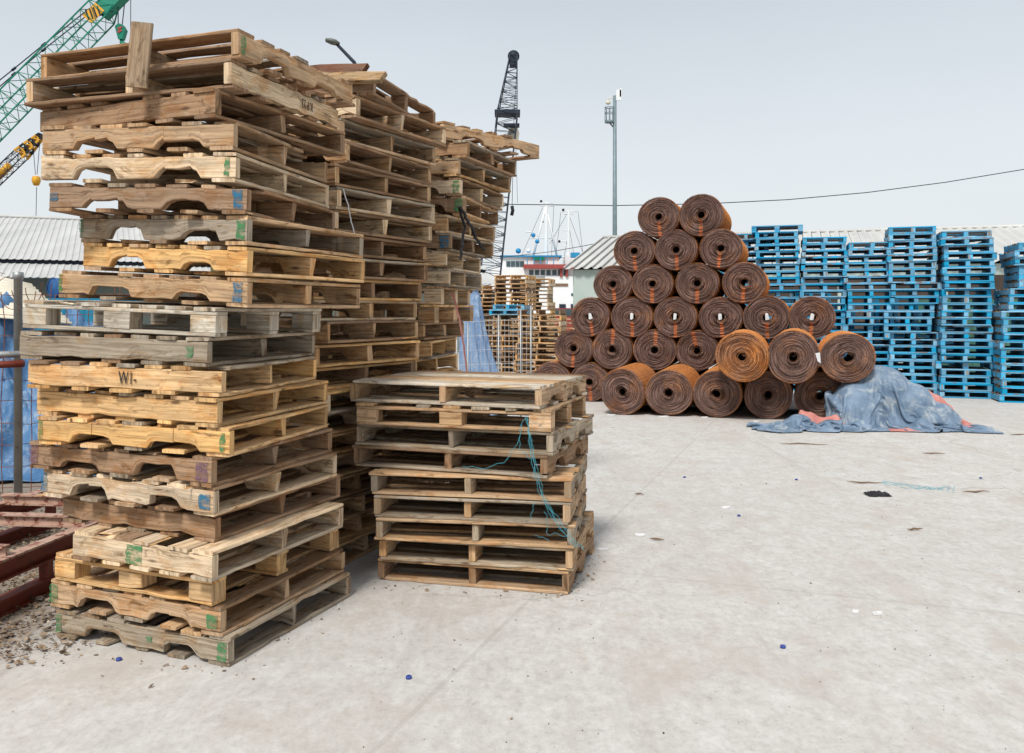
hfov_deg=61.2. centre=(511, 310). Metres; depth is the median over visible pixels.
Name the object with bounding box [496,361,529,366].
wooden pallet
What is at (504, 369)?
wooden pallet
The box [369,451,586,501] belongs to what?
wooden pallet
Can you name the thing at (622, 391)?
roll
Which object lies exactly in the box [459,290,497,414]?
tarpaulin
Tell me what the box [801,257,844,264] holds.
blue pallet
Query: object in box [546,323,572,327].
wooden pallet
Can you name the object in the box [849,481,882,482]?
stick
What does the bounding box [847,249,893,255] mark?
blue pallet
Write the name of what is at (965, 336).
blue pallet
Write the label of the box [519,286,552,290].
wooden pallet
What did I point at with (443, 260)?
wooden pallet
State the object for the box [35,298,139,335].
container
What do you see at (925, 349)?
blue pallet
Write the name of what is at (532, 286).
wooden pallet
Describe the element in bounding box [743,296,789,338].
roll
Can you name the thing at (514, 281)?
wooden pallet
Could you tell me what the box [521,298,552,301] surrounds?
wooden pallet
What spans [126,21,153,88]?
upright plank
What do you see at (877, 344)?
blue pallet
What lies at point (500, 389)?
wooden pallet
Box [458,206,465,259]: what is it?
strap
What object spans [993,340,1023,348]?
blue pallet
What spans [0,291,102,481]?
tarpaulin
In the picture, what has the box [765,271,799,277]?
blue pallet
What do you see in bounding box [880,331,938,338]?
blue pallet
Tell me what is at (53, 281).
drum
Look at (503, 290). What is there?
wooden pallet
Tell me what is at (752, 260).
blue pallet
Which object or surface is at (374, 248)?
wooden pallet
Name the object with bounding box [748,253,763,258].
blue pallet
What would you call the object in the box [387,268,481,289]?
wooden pallet
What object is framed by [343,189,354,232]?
string
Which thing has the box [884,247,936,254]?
blue pallet
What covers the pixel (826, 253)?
blue pallet
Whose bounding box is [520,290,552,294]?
wooden pallet
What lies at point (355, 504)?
wooden pallet
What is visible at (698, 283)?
roll
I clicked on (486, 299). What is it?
wooden pallet
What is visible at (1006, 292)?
blue pallet
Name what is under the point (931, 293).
blue pallet
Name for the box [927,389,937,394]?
blue pallet
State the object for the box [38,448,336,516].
wooden pallet
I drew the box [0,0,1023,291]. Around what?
sky
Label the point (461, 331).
strap
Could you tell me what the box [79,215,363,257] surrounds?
wooden pallet
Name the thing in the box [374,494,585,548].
wooden pallet
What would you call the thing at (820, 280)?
blue pallet
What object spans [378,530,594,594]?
wooden pallet
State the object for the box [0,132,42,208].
crawler crane
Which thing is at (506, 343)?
wooden pallet
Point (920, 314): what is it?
blue pallet
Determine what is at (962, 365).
blue pallet
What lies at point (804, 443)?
stick
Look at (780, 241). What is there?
blue pallet
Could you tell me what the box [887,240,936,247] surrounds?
blue pallet
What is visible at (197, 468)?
wooden pallet
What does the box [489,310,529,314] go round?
blue pallet
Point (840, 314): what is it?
blue pallet
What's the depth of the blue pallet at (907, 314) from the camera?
16.43 m
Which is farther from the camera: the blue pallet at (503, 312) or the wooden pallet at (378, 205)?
the blue pallet at (503, 312)
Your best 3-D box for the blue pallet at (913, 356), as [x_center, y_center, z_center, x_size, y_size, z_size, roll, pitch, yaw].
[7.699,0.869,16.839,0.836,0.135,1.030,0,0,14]
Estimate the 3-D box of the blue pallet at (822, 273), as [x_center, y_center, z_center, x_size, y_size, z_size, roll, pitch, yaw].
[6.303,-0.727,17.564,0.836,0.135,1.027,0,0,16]
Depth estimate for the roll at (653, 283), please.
14.82 m
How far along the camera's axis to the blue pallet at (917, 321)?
18.13 m
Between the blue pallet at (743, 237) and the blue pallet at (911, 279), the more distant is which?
the blue pallet at (743, 237)
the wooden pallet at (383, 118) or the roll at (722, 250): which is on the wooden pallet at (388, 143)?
the wooden pallet at (383, 118)
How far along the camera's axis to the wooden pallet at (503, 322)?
22.98 m
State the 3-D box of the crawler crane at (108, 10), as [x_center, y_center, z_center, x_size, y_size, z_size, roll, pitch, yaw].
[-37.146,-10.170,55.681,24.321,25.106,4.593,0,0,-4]
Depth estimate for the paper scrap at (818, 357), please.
11.98 m
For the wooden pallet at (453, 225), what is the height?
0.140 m
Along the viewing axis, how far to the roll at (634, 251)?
14.94 m
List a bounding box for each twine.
[463,417,584,550]
[883,481,954,491]
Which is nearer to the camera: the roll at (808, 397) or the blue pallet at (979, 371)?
the roll at (808, 397)
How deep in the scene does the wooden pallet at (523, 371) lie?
21.06 m
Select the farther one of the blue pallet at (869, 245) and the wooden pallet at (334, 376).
the blue pallet at (869, 245)
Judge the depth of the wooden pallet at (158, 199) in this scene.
4.03 m
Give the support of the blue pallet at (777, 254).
on the blue pallet at (779, 261)
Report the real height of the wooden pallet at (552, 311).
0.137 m
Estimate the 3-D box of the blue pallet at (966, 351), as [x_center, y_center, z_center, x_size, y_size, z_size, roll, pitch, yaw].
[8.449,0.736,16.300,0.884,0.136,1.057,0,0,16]
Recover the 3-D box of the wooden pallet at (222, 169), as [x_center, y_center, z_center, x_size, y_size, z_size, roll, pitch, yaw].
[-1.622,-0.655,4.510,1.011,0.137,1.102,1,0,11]
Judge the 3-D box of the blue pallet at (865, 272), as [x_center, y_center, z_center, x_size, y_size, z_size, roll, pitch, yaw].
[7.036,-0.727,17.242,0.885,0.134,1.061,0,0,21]
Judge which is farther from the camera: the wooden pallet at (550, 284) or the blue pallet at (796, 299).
the wooden pallet at (550, 284)
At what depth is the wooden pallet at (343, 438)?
5.70 m
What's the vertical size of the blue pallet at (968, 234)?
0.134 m
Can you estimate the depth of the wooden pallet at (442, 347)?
6.72 m
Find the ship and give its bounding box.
[492,200,582,324]
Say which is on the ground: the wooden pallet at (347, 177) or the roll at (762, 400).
the roll at (762, 400)
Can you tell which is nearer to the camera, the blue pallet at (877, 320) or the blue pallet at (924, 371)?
the blue pallet at (924, 371)
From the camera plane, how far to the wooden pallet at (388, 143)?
5.72 m
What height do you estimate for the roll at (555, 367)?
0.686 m
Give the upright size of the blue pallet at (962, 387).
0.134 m
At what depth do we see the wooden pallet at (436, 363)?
6.92 m
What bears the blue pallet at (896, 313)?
on the blue pallet at (877, 320)
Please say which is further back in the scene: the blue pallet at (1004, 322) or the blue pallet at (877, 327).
the blue pallet at (877, 327)
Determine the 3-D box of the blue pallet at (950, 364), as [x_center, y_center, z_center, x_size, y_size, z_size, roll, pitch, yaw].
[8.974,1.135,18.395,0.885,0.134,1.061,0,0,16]
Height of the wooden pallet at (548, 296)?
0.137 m
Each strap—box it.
[452,292,467,370]
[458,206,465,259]
[460,206,484,250]
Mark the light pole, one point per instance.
(616, 98)
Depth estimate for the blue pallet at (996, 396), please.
15.25 m
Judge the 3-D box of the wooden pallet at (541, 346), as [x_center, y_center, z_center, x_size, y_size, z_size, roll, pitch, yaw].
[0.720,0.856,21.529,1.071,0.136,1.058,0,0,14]
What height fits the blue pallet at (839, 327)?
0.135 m
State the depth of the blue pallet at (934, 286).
16.33 m
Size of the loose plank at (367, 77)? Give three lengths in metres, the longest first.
0.472 x 0.092 x 0.032 m
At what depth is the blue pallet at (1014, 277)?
15.46 m
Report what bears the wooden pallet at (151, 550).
on the wooden pallet at (68, 568)
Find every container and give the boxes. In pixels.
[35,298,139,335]
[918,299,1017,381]
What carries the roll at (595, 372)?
on the ground
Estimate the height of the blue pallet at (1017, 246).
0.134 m
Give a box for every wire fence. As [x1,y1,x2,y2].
[0,272,335,496]
[456,306,531,415]
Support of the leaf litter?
on the ground
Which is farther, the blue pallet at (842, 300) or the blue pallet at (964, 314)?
the blue pallet at (842, 300)
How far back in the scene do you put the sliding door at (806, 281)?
30.63 m
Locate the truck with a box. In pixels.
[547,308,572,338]
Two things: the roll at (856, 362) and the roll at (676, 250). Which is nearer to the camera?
the roll at (856, 362)
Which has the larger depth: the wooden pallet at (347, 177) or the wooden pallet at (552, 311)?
the wooden pallet at (552, 311)
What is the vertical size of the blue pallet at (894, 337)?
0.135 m
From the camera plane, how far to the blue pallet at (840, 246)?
17.24 m
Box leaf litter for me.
[0,491,111,667]
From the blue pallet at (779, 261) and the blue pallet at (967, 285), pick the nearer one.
the blue pallet at (967, 285)
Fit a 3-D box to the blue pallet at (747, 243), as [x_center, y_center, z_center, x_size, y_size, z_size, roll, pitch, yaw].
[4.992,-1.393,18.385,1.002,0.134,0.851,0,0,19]
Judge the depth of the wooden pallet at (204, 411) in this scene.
4.07 m
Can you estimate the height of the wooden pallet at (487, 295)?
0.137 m
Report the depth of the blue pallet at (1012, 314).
15.29 m
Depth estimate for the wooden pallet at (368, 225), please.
5.75 m
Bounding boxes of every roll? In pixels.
[534,360,575,373]
[554,329,595,366]
[571,297,615,336]
[571,360,612,401]
[592,329,636,369]
[593,265,635,303]
[599,363,654,414]
[611,297,657,336]
[613,231,659,271]
[632,264,679,303]
[633,329,680,369]
[637,197,684,238]
[645,364,699,415]
[653,297,703,337]
[654,229,705,272]
[668,362,708,375]
[675,263,724,303]
[676,329,721,370]
[679,194,731,240]
[692,365,746,417]
[699,229,748,271]
[699,297,745,337]
[715,329,768,381]
[722,262,769,303]
[741,328,768,356]
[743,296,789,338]
[744,366,793,418]
[768,328,819,383]
[769,337,797,356]
[789,296,835,338]
[794,365,842,416]
[818,331,875,382]
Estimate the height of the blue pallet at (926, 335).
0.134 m
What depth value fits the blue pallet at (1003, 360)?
15.30 m
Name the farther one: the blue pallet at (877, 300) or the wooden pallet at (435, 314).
the blue pallet at (877, 300)
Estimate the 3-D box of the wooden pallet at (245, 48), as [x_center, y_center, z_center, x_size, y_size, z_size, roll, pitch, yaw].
[-1.607,-1.200,4.546,1.194,0.138,1.016,0,0,20]
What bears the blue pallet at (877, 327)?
on the blue pallet at (877, 334)
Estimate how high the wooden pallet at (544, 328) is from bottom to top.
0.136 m
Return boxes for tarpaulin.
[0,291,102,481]
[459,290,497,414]
[746,366,1003,433]
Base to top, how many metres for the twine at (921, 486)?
0.032 m
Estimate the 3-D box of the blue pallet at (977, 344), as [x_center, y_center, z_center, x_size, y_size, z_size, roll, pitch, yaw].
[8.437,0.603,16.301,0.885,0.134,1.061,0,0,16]
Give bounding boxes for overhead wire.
[494,231,642,256]
[505,169,1023,205]
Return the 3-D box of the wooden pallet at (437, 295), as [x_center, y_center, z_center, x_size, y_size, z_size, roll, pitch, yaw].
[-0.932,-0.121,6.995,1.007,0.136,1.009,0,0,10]
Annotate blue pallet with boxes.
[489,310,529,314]
[493,305,529,309]
[737,234,767,240]
[743,240,772,246]
[747,246,768,252]
[747,259,763,263]
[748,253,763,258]
[751,225,802,234]
[755,231,798,238]
[755,244,799,253]
[756,238,798,244]
[756,251,798,258]
[756,258,800,264]
[758,264,799,271]
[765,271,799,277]
[768,291,799,297]
[769,278,799,284]
[769,284,804,291]
[778,298,799,303]
[790,293,830,298]
[798,284,846,290]
[800,263,844,272]
[800,277,843,283]
[800,291,846,297]
[801,237,846,247]
[801,250,847,257]
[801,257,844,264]
[801,270,846,277]
[801,297,844,303]
[802,243,845,251]
[807,311,844,317]
[807,318,845,323]
[831,304,845,310]
[831,324,842,330]
[832,306,873,309]
[833,328,863,335]
[842,324,897,331]
[842,352,888,359]
[843,269,887,276]
[844,276,887,283]
[845,256,887,262]
[845,263,887,269]
[845,297,892,303]
[845,311,892,317]
[845,318,893,324]
[846,242,894,249]
[846,283,895,290]
[846,304,893,310]
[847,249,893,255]
[847,290,890,297]
[848,330,893,338]
[867,339,894,345]
[872,299,907,302]
[872,329,904,335]
[872,335,904,341]
[872,345,893,352]
[873,342,915,348]
[874,305,917,309]
[874,312,916,315]
[874,319,911,322]
[874,326,913,329]
[875,359,893,366]
[879,311,934,317]
[879,325,930,331]
[880,318,931,324]
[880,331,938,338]
[882,338,937,345]
[883,304,933,310]
[883,346,935,352]
[884,233,935,241]
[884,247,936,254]
[884,268,935,275]
[885,226,935,236]
[886,276,935,282]
[886,360,934,367]
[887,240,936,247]
[887,254,936,261]
[888,261,935,268]
[888,297,939,303]
[889,353,937,360]
[891,283,941,289]
[891,290,938,296]
[891,367,936,374]
[903,374,936,381]
[910,319,951,323]
[912,382,937,388]
[914,326,953,329]
[916,333,951,336]
[916,337,952,342]
[916,362,954,365]
[917,312,952,316]
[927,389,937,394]
[930,296,991,303]
[931,325,992,332]
[932,318,990,325]
[932,338,993,347]
[934,304,992,310]
[934,311,991,317]
[934,361,993,368]
[935,333,991,339]
[936,230,991,241]
[936,237,993,248]
[936,252,996,262]
[936,267,995,276]
[936,346,993,354]
[936,366,990,376]
[936,373,990,383]
[936,381,992,391]
[937,245,993,255]
[937,274,993,282]
[937,353,991,361]
[938,260,994,268]
[938,289,990,296]
[938,389,990,398]
[942,282,994,288]
[988,363,1023,371]
[990,369,1023,379]
[990,377,1023,387]
[991,318,1023,325]
[991,325,1023,333]
[991,355,1023,364]
[991,391,1023,402]
[992,303,1023,310]
[992,311,1023,318]
[992,333,1023,341]
[992,384,1023,394]
[993,288,1023,296]
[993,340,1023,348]
[994,296,1023,303]
[994,348,1023,356]
[998,250,1023,260]
[1001,258,1023,267]
[1003,281,1023,288]
[1004,242,1023,251]
[1004,265,1023,274]
[1004,273,1023,281]
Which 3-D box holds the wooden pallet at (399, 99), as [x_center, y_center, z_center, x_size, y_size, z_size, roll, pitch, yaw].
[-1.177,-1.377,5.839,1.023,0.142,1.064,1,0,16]
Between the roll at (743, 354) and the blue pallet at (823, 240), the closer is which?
the roll at (743, 354)
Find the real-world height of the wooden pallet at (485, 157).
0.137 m
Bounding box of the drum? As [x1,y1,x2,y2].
[47,277,64,297]
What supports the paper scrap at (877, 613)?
on the ground
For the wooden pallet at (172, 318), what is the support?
on the wooden pallet at (160, 349)
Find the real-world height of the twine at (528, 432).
0.738 m
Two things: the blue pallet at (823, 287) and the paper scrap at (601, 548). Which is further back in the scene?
the blue pallet at (823, 287)
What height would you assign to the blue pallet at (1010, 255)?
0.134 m
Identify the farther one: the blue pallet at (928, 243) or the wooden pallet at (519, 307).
the wooden pallet at (519, 307)
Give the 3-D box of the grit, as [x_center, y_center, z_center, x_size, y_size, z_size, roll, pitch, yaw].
[2.407,1.590,7.651,9.052,0.017,9.501,0,0,0]
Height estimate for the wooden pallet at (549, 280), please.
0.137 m
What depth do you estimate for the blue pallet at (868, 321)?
16.72 m
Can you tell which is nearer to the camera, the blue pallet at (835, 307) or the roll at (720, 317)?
the roll at (720, 317)
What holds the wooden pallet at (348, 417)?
on the wooden pallet at (343, 438)
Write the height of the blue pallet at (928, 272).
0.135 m
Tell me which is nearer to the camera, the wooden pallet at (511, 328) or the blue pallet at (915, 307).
the blue pallet at (915, 307)
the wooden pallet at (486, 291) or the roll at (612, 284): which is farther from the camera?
the wooden pallet at (486, 291)
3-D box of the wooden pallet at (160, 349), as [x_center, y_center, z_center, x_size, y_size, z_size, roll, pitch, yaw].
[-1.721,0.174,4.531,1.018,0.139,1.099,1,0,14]
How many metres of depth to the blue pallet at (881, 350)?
16.64 m
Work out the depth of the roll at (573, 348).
15.35 m
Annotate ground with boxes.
[0,327,1023,752]
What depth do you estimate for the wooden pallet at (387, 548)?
5.13 m
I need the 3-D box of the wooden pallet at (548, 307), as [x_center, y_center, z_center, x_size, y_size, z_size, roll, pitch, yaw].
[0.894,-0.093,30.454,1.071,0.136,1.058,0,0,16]
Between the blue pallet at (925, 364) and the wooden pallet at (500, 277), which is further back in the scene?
the wooden pallet at (500, 277)
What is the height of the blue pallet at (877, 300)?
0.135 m
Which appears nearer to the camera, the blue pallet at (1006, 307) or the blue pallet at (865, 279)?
the blue pallet at (1006, 307)
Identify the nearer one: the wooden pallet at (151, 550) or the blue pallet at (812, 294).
the wooden pallet at (151, 550)
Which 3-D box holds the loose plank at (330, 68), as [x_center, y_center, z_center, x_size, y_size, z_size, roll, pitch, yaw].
[-1.110,-1.520,5.474,0.483,0.092,0.032,9,-31,31]
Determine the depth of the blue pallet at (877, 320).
18.43 m
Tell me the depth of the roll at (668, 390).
13.14 m
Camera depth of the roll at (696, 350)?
14.51 m
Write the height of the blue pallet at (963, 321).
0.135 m
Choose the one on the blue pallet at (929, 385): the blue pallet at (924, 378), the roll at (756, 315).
the blue pallet at (924, 378)
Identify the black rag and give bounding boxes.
[863,490,891,496]
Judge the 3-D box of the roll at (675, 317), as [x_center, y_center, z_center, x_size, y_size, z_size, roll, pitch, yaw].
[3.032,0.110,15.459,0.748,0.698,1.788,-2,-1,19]
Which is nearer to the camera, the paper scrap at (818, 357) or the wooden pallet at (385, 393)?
the wooden pallet at (385, 393)
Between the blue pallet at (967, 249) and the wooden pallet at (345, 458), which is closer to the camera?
the wooden pallet at (345, 458)
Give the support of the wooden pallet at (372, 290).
on the wooden pallet at (401, 310)
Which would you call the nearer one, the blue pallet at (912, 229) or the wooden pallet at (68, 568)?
the wooden pallet at (68, 568)
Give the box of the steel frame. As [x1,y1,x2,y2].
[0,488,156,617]
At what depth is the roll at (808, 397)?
12.63 m
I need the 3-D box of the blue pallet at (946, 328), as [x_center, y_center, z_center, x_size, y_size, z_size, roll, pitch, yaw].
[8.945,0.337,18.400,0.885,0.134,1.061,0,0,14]
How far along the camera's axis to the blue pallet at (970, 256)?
15.89 m
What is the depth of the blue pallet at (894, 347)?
18.34 m
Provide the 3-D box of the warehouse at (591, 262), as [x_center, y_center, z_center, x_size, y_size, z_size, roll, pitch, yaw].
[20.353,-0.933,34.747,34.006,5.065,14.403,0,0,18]
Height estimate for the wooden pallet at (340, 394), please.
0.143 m
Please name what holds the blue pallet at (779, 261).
on the blue pallet at (780, 267)
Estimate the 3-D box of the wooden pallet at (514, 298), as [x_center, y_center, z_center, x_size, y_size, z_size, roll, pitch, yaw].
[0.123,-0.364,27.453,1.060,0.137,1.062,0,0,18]
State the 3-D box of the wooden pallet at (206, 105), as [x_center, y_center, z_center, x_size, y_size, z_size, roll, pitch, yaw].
[-1.636,-0.934,4.572,1.109,0.135,1.070,0,0,22]
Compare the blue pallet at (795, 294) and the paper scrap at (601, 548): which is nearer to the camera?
the paper scrap at (601, 548)
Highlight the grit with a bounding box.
[12,427,1019,748]
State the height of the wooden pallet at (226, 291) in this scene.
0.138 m
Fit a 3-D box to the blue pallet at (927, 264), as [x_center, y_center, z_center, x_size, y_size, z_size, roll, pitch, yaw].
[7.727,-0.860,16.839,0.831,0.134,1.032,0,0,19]
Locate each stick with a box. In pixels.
[782,443,827,444]
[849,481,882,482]
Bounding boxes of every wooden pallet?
[20,328,314,366]
[23,300,321,336]
[24,58,337,133]
[27,356,316,396]
[29,425,332,487]
[37,378,327,427]
[37,402,328,456]
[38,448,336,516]
[40,87,344,158]
[41,28,354,107]
[41,152,328,208]
[42,120,326,182]
[49,183,334,229]
[49,547,344,636]
[55,523,338,605]
[55,565,350,666]
[58,270,359,307]
[63,470,339,541]
[71,500,342,582]
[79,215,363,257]
[83,243,364,282]
[210,258,431,281]
[231,320,417,343]
[233,163,430,205]
[249,118,435,165]
[252,279,421,300]
[263,300,416,320]
[267,340,419,367]
[272,360,414,389]
[282,77,435,129]
[283,414,388,453]
[286,398,412,433]
[286,513,401,568]
[287,94,445,147]
[287,497,390,540]
[288,459,399,501]
[292,382,412,414]
[292,438,401,476]
[299,141,431,184]
[299,209,431,242]
[311,478,397,523]
[313,236,425,262]
[325,305,473,322]
[328,187,435,223]
[332,321,463,339]
[350,370,587,408]
[352,431,587,478]
[355,411,593,455]
[356,395,585,431]
[368,370,461,393]
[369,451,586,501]
[371,353,457,375]
[373,337,456,359]
[374,474,586,524]
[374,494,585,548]
[378,286,470,304]
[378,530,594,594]
[379,511,593,570]
[383,251,480,273]
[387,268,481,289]
[391,233,493,258]
[393,196,497,224]
[394,157,510,192]
[399,140,516,176]
[406,121,538,162]
[412,178,503,210]
[413,215,495,241]
[468,290,506,293]
[470,286,494,289]
[470,294,494,297]
[481,298,503,301]
[481,302,502,305]
[482,306,492,309]
[484,315,528,319]
[485,320,529,324]
[485,325,528,330]
[487,331,528,335]
[488,335,529,340]
[489,340,529,345]
[490,345,529,351]
[493,316,532,318]
[493,318,532,322]
[493,327,533,331]
[493,332,533,334]
[493,350,529,356]
[494,279,535,284]
[494,288,535,292]
[494,301,535,305]
[494,355,532,361]
[495,275,535,279]
[495,284,535,288]
[495,292,535,296]
[495,297,536,300]
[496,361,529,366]
[497,366,529,372]
[503,306,535,309]
[514,358,555,365]
[514,363,544,370]
[515,343,554,348]
[515,349,554,354]
[515,353,557,359]
[515,368,534,372]
[517,332,562,337]
[518,310,565,314]
[518,315,566,320]
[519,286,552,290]
[519,320,566,326]
[519,326,566,331]
[519,338,555,342]
[520,278,554,282]
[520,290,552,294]
[521,282,555,286]
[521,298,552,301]
[521,302,554,305]
[522,294,552,298]
[534,310,554,313]
[536,306,554,309]
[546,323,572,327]
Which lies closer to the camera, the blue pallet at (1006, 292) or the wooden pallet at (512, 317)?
the blue pallet at (1006, 292)
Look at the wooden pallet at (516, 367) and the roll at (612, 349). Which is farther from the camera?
the wooden pallet at (516, 367)
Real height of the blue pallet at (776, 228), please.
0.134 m
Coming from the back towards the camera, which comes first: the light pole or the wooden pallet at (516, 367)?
the light pole
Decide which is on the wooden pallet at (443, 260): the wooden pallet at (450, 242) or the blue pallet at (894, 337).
the wooden pallet at (450, 242)
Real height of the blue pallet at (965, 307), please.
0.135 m
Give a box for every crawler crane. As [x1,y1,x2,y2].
[0,0,130,141]
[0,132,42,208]
[479,50,519,312]
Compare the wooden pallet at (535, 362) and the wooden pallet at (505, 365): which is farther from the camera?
the wooden pallet at (505, 365)
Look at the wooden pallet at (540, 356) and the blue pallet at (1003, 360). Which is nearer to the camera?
the blue pallet at (1003, 360)
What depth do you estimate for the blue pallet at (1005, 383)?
15.31 m
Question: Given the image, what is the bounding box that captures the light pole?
[605,88,621,234]
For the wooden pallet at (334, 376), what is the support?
on the wooden pallet at (340, 394)
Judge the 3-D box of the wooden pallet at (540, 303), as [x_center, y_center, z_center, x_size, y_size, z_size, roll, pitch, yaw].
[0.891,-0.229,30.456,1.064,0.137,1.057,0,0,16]
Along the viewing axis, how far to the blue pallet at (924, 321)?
16.44 m
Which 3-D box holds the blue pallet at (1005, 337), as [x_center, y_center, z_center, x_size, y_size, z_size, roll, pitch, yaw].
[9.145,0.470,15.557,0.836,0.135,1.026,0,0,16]
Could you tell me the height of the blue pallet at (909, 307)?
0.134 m
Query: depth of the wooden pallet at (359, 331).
5.73 m
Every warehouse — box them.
[0,214,506,349]
[564,224,1023,339]
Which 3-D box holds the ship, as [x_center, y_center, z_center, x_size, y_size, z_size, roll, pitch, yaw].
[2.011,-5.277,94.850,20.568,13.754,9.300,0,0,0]
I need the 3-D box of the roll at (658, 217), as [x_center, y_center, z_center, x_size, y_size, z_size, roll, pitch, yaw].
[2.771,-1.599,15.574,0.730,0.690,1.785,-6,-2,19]
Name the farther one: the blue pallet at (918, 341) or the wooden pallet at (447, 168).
the blue pallet at (918, 341)
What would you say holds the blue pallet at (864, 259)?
on the blue pallet at (864, 266)
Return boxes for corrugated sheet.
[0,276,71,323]
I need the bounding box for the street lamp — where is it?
[325,38,356,63]
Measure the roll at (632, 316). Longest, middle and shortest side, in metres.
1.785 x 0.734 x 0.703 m
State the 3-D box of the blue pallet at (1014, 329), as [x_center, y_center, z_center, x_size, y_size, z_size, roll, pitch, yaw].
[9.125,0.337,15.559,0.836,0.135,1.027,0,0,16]
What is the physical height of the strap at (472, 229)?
0.300 m
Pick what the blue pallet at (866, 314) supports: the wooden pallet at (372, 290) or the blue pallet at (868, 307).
the blue pallet at (868, 307)
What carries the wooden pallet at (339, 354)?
on the wooden pallet at (334, 376)
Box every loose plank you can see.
[310,63,369,72]
[321,71,387,83]
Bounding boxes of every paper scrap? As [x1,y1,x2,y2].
[597,547,608,550]
[635,533,645,535]
[815,353,820,362]
[872,611,882,614]
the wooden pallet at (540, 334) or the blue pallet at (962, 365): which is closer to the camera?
the blue pallet at (962, 365)
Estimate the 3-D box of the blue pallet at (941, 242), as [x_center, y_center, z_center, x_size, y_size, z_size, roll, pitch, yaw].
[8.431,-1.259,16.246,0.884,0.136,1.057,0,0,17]
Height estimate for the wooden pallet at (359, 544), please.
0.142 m
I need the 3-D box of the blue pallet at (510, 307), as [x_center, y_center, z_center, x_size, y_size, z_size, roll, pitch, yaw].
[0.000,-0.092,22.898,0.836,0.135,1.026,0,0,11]
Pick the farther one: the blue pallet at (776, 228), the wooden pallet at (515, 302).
the wooden pallet at (515, 302)
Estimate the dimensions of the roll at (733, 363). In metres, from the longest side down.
1.535 x 0.762 x 0.712 m
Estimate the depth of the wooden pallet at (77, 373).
4.02 m
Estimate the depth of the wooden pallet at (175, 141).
4.04 m
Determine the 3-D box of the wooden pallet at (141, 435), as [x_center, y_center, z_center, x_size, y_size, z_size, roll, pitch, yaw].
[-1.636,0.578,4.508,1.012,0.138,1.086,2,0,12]
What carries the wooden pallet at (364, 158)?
on the wooden pallet at (347, 177)
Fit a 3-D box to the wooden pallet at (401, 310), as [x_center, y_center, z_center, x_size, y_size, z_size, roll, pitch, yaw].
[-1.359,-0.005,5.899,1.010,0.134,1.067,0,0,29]
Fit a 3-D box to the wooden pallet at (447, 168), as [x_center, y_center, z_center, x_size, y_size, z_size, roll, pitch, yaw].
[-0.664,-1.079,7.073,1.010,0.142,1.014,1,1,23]
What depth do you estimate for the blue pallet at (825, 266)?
17.15 m
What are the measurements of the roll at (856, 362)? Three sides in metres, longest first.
1.535 x 0.746 x 0.697 m
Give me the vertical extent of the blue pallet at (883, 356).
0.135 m
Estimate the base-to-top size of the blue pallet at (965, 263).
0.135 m
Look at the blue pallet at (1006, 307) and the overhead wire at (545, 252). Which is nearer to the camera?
the blue pallet at (1006, 307)
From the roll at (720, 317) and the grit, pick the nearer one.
the grit
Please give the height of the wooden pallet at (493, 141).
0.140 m
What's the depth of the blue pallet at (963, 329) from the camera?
15.92 m
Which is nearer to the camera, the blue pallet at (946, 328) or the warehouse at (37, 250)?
the blue pallet at (946, 328)
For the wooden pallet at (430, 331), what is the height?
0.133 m
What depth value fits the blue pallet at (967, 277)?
15.88 m
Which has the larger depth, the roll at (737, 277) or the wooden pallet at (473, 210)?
the roll at (737, 277)
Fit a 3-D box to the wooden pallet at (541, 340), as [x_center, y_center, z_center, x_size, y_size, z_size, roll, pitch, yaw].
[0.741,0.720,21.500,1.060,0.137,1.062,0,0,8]
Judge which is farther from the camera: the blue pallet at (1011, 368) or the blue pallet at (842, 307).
the blue pallet at (842, 307)
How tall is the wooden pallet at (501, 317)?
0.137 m
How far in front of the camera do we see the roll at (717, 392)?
12.94 m
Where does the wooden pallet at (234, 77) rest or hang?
on the wooden pallet at (206, 105)
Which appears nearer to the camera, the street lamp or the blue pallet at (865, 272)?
the street lamp
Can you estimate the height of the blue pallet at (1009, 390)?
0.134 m
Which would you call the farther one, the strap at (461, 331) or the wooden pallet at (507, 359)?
the wooden pallet at (507, 359)
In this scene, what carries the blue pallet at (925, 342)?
on the blue pallet at (925, 349)
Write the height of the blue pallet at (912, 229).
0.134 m
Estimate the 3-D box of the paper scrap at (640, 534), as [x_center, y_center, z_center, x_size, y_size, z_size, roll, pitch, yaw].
[0.913,1.589,6.156,0.079,0.019,0.034,0,0,-9]
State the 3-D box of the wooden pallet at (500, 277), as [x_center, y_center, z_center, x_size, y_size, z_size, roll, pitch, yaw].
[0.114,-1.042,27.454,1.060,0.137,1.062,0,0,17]
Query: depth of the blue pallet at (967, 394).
15.92 m
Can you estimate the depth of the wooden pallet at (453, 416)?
5.13 m
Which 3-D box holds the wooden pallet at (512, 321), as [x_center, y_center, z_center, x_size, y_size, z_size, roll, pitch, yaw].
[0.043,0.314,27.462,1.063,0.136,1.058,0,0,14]
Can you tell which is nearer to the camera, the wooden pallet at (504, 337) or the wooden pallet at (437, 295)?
the wooden pallet at (437, 295)

